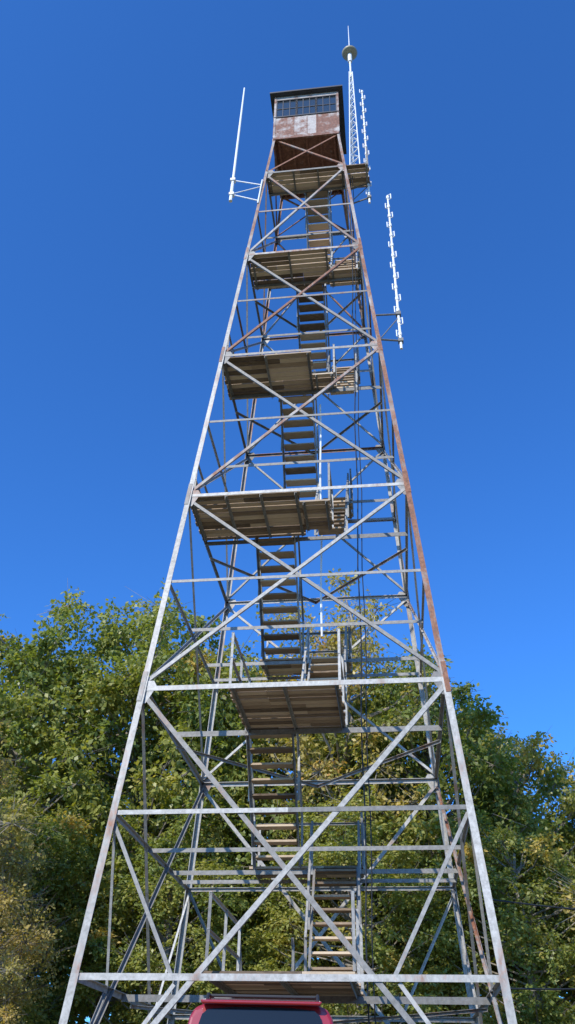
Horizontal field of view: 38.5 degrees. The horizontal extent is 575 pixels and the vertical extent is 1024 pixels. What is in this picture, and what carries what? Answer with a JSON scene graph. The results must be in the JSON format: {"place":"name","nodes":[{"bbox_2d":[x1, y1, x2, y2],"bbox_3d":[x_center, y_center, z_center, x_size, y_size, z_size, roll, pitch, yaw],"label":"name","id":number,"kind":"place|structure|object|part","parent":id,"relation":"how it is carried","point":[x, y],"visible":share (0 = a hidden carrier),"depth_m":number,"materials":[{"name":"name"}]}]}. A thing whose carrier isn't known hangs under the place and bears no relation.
{"place":"outdoors","nodes":[
{"label":"outdoors","id":0,"kind":"place"},
{"bbox_2d":[0,0,574,1022],"label":"sky","id":1,"kind":"structure","parent":0,"point":[123,243],"materials":[{"name":"blue"}]},
{"bbox_3d":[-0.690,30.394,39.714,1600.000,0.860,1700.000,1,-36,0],"label":"ground","id":2,"kind":"structure","parent":0,"visible":0},
{"bbox_2d":[0,837,34,1023],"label":"yellowing tree","id":3,"kind":"object","parent":2,"relation":"on","point":[10,963],"visible":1,"depth_m":15.19,"materials":[{"name":"green plant"}]},
{"bbox_2d":[0,635,52,930],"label":"yellowing tree","id":4,"kind":"object","parent":2,"relation":"on","point":[7,823],"visible":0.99,"depth_m":17.25,"materials":[{"name":"green plant"}]},
{"bbox_2d":[0,633,54,814],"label":"deciduous tree","id":5,"kind":"object","parent":2,"relation":"on","point":[4,640],"visible":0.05,"depth_m":29.17,"materials":[{"name":"green plant"}]},
{"bbox_2d":[0,765,77,1023],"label":"yellowing tree","id":6,"kind":"object","parent":2,"relation":"on","point":[22,869],"visible":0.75,"depth_m":18.18,"materials":[{"name":"green plant"}]},
{"bbox_2d":[0,769,125,1023],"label":"deciduous tree","id":7,"kind":"object","parent":2,"relation":"on","point":[64,887],"visible":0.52,"depth_m":21.58,"materials":[{"name":"green plant"}]},
{"bbox_2d":[2,717,128,1023],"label":"deciduous tree","id":8,"kind":"object","parent":2,"relation":"on","point":[96,795],"visible":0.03,"depth_m":33.49,"materials":[{"name":"green plant"}]},
{"bbox_2d":[0,578,153,1000],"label":"deciduous tree","id":9,"kind":"object","parent":2,"relation":"on","point":[29,665],"visible":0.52,"depth_m":26.16,"materials":[{"name":"green plant"}]},
{"bbox_2d":[0,578,284,1023],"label":"deciduous tree","id":10,"kind":"object","parent":2,"relation":"on","point":[107,644],"visible":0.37,"depth_m":26.63,"materials":[{"name":"green plant"}]},
{"bbox_2d":[52,795,253,1023],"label":"deciduous tree","id":11,"kind":"object","parent":2,"relation":"on","point":[162,910],"visible":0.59,"depth_m":21.36,"materials":[{"name":"green plant"}]},
{"bbox_2d":[73,707,305,1023],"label":"deciduous tree","id":12,"kind":"object","parent":2,"relation":"on","point":[130,848],"depth_m":31.52,"materials":[{"name":"green plant"}]},
{"bbox_2d":[86,615,386,993],"bbox_3d":[-1.587,10.975,27.048,9.728,16.354,8.940,-20,-41,26],"label":"deciduous tree","id":13,"kind":"object","parent":2,"relation":"on","point":[236,774],"visible":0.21,"depth_m":26.38,"materials":[{"name":"green plant"}]},
{"bbox_2d":[188,992,332,1023],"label":"parked suv","id":14,"kind":"object","parent":2,"relation":"on","point":[211,1009],"visible":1,"depth_m":8.05,"materials":[{"name":"red paint"}]},
{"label":"windows","id":15,"kind":"part","parent":14,"relation":"part of","materials":[{"name":"black glass"}]},
{"bbox_2d":[59,85,516,1023],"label":"fire lookout tower","id":16,"kind":"structure","parent":2,"relation":"on","point":[309,143],"depth_m":16.77,"materials":[{"name":"metal"}]},
{"bbox_2d":[229,88,262,203],"bbox_3d":[-1.209,-11.860,26.394,1.049,7.202,0.182,-7,-37,12],"label":"whip antenna","id":17,"kind":"object","parent":16,"relation":"attached to","point":[233,180],"visible":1,"depth_m":25.25,"materials":[{"name":"white metal"}]},
{"bbox_2d":[277,96,335,116],"bbox_3d":[0.755,-12.991,28.519,2.100,1.040,2.100,-3,-36,6],"label":"cab window glass","id":18,"kind":"structure","parent":16,"relation":"in","point":[323,108],"depth_m":27.70,"materials":[{"name":"grey"}]},
{"bbox_2d":[273,94,341,143],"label":"cab window frames","id":19,"kind":"structure","parent":16,"relation":"in","point":[296,108],"depth_m":27.65,"materials":[{"name":"paint"}]},
{"bbox_2d":[342,28,360,173],"bbox_3d":[2.219,-14.448,28.438,0.570,10.086,0.570,-3,-36,6],"label":"lattice antenna mast","id":20,"kind":"object","parent":16,"relation":"on","point":[349,53],"visible":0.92,"depth_m":28.01,"materials":[{"name":"white metal"}]},
{"bbox_2d":[347,89,371,203],"bbox_3d":[2.273,-12.072,27.039,0.777,6.729,0.131,-6,-37,10],"label":"dipole antenna","id":21,"kind":"object","parent":16,"relation":"attached to","point":[368,198],"visible":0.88,"depth_m":26.62,"materials":[{"name":"metal"}]},
{"bbox_2d":[375,193,402,349],"bbox_3d":[2.502,-6.394,21.229,0.662,6.219,0.152,7,-36,-8],"label":"dipole antenna","id":22,"kind":"object","parent":16,"relation":"attached to","point":[397,313],"visible":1,"depth_m":20.57,"materials":[{"name":"metal"}]},
{"bbox_2d":[204,634,449,1023],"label":"deciduous tree","id":23,"kind":"object","parent":2,"relation":"on","point":[323,756],"visible":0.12,"depth_m":26.71,"materials":[{"name":"green plant"}]},
{"bbox_2d":[230,568,457,1015],"bbox_3d":[2.235,9.191,26.476,7.295,18.781,6.862,-18,-40,24],"label":"sparse tree","id":24,"kind":"object","parent":2,"relation":"on","point":[318,769],"visible":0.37,"depth_m":26.87,"materials":[{"name":"green plant"}]},
{"bbox_2d":[229,785,468,1023],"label":"deciduous tree","id":25,"kind":"object","parent":2,"relation":"on","point":[404,908],"visible":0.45,"depth_m":21.59,"materials":[{"name":"green plant"}]},
{"bbox_2d":[245,709,467,1022],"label":"deciduous tree","id":26,"kind":"object","parent":2,"relation":"on","point":[400,840],"depth_m":31.84,"materials":[{"name":"green plant"}]},
{"bbox_2d":[302,637,572,1023],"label":"deciduous tree","id":27,"kind":"object","parent":2,"relation":"on","point":[492,779],"visible":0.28,"depth_m":25.60,"materials":[{"name":"green plant"}]},
{"bbox_2d":[405,715,574,1023],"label":"deciduous tree","id":28,"kind":"object","parent":2,"relation":"on","point":[534,756],"visible":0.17,"depth_m":26.22,"materials":[{"name":"green plant"}]},
{"bbox_2d":[412,809,574,1023],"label":"deciduous tree","id":29,"kind":"object","parent":2,"relation":"on","point":[536,1008],"visible":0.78,"depth_m":21.35,"materials":[{"name":"green plant"}]},
{"bbox_2d":[432,784,574,1023],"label":"deciduous tree","id":30,"kind":"object","parent":2,"relation":"on","point":[565,904],"visible":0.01,"depth_m":30.67,"materials":[{"name":"green plant"}]},
{"bbox_2d":[531,776,574,990],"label":"deciduous tree","id":31,"kind":"object","parent":2,"relation":"on","point":[569,832],"visible":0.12,"depth_m":26.84,"materials":[{"name":"green plant"}]},
{"bbox_2d":[542,767,574,940],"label":"yellowing tree","id":32,"kind":"object","parent":2,"relation":"on","point":[559,882],"visible":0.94,"depth_m":20.93,"materials":[{"name":"green plant"}]},
{"bbox_3d":[23.757,10.986,19.610,1.400,8.600,0.300,1,-36,0],"label":"utility pole","id":33,"kind":"object","parent":2,"relation":"on","visible":0},
{"bbox_2d":[492,899,574,989],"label":"overhead cable","id":34,"kind":"object","parent":33,"relation":"attached to","point":[540,906],"visible":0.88,"depth_m":12.22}
]}

